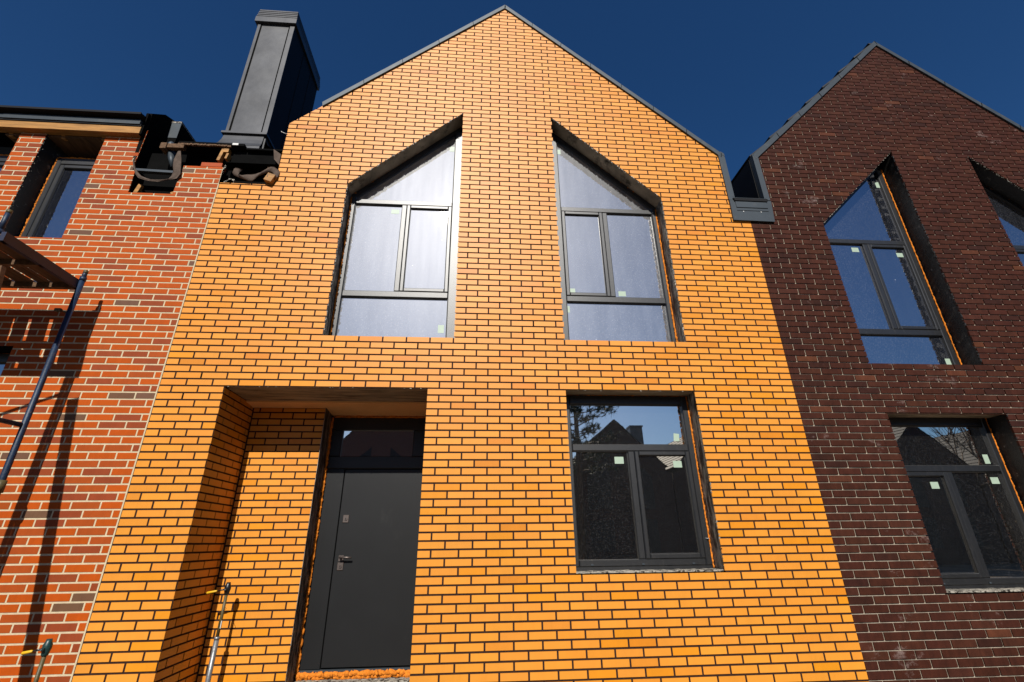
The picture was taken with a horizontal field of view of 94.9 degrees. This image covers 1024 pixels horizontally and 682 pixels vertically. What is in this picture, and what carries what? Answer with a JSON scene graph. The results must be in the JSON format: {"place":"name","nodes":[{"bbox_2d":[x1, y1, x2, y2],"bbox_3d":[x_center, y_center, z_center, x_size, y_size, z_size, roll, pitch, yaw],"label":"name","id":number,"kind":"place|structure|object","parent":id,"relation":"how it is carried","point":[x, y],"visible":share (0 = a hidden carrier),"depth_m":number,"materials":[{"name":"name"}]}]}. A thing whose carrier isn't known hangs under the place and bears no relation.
{"place":"outdoors","nodes":[
{"label":"outdoors","id":0,"kind":"place"},
{"bbox_2d":[0,209,88,494],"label":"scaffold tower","id":1,"kind":"structure","parent":0,"point":[30,262],"depth_m":4.33,"materials":[{"name":"metal"}]},
{"bbox_2d":[0,9,319,681],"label":"brick house","id":2,"kind":"structure","parent":0,"point":[118,205],"depth_m":4.93,"materials":[{"name":"red brick"}]},
{"bbox_2d":[0,154,8,170],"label":"window","id":3,"kind":"structure","parent":2,"relation":"in","point":[3,158],"depth_m":5.81,"materials":[{"name":"clear glass"}]},
{"bbox_2d":[0,353,9,375],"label":"window","id":4,"kind":"structure","parent":2,"relation":"in","point":[4,356],"depth_m":4.85,"materials":[{"name":"grey glass"}]},
{"bbox_2d":[18,157,95,237],"bbox_3d":[-5.357,-1.682,5.674,0.682,1.356,0.083,1,-23,-4],"label":"window","id":5,"kind":"structure","parent":2,"relation":"in","point":[52,211],"depth_m":5.67,"materials":[{"name":"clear glass"}]},
{"bbox_2d":[0,0,1023,180],"label":"sky","id":6,"kind":"structure","parent":0,"point":[731,73],"materials":[{"name":"blue"}]},
{"bbox_2d":[729,41,1023,681],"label":"brick house","id":7,"kind":"structure","parent":0,"point":[877,201],"depth_m":5.56,"materials":[{"name":"dark brown brick"},{"name":"glass"},{"name":"sheet steel"}]},
{"bbox_2d":[823,166,961,364],"bbox_3d":[4.704,-1.132,6.238,1.403,3.214,0.084,1,-23,-4],"label":"window","id":8,"kind":"structure","parent":7,"relation":"in","point":[898,319],"depth_m":6.08,"materials":[{"name":"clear glass"}]},
{"bbox_2d":[887,417,1023,588],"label":"window","id":9,"kind":"structure","parent":7,"relation":"in","point":[971,510],"depth_m":5.03,"materials":[{"name":"black glass"}]},
{"bbox_2d":[981,183,1023,265],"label":"window","id":10,"kind":"structure","parent":7,"relation":"in","point":[1011,215],"depth_m":6.70,"materials":[{"name":"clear glass"}]},
{"label":"ground","id":11,"kind":"structure","parent":0,"visible":0},
{"bbox_2d":[21,638,52,681],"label":"gas pipe","id":12,"kind":"object","parent":11,"relation":"on","point":[46,648],"visible":1,"depth_m":3.29,"materials":[{"name":"grey metal"}]},
{"bbox_2d":[72,5,868,681],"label":"brick house","id":13,"kind":"structure","parent":11,"relation":"on","point":[476,369],"depth_m":4.97,"materials":[{"name":"yellow-orange brick"},{"name":"glass"}]},
{"bbox_2d":[205,582,230,681],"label":"gas pipe","id":14,"kind":"object","parent":13,"relation":"attached to","point":[227,588],"visible":1,"depth_m":4.26,"materials":[{"name":"white metal"}]},
{"bbox_2d":[295,416,425,680],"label":"door","id":15,"kind":"structure","parent":13,"relation":"in","point":[360,610],"depth_m":5.03,"materials":[{"name":"grey metal"}]},
{"bbox_2d":[329,126,462,337],"bbox_3d":[-1.351,-1.504,5.918,1.413,3.335,0.083,1,-23,-4],"label":"window","id":16,"kind":"structure","parent":13,"relation":"in","point":[398,269],"depth_m":5.72,"materials":[{"name":"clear glass"}]},
{"bbox_2d":[551,132,677,341],"bbox_3d":[1.223,-1.457,6.102,1.411,3.337,0.083,1,-23,-4],"label":"window","id":17,"kind":"structure","parent":13,"relation":"in","point":[614,284],"depth_m":5.91,"materials":[{"name":"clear glass"}]},
{"bbox_2d":[565,395,714,573],"bbox_3d":[1.263,1.409,4.862,1.410,1.800,0.100,1,-23,-4],"label":"window","id":18,"kind":"structure","parent":13,"relation":"in","point":[637,498],"depth_m":4.83,"materials":[{"name":"black glass"}]}
]}

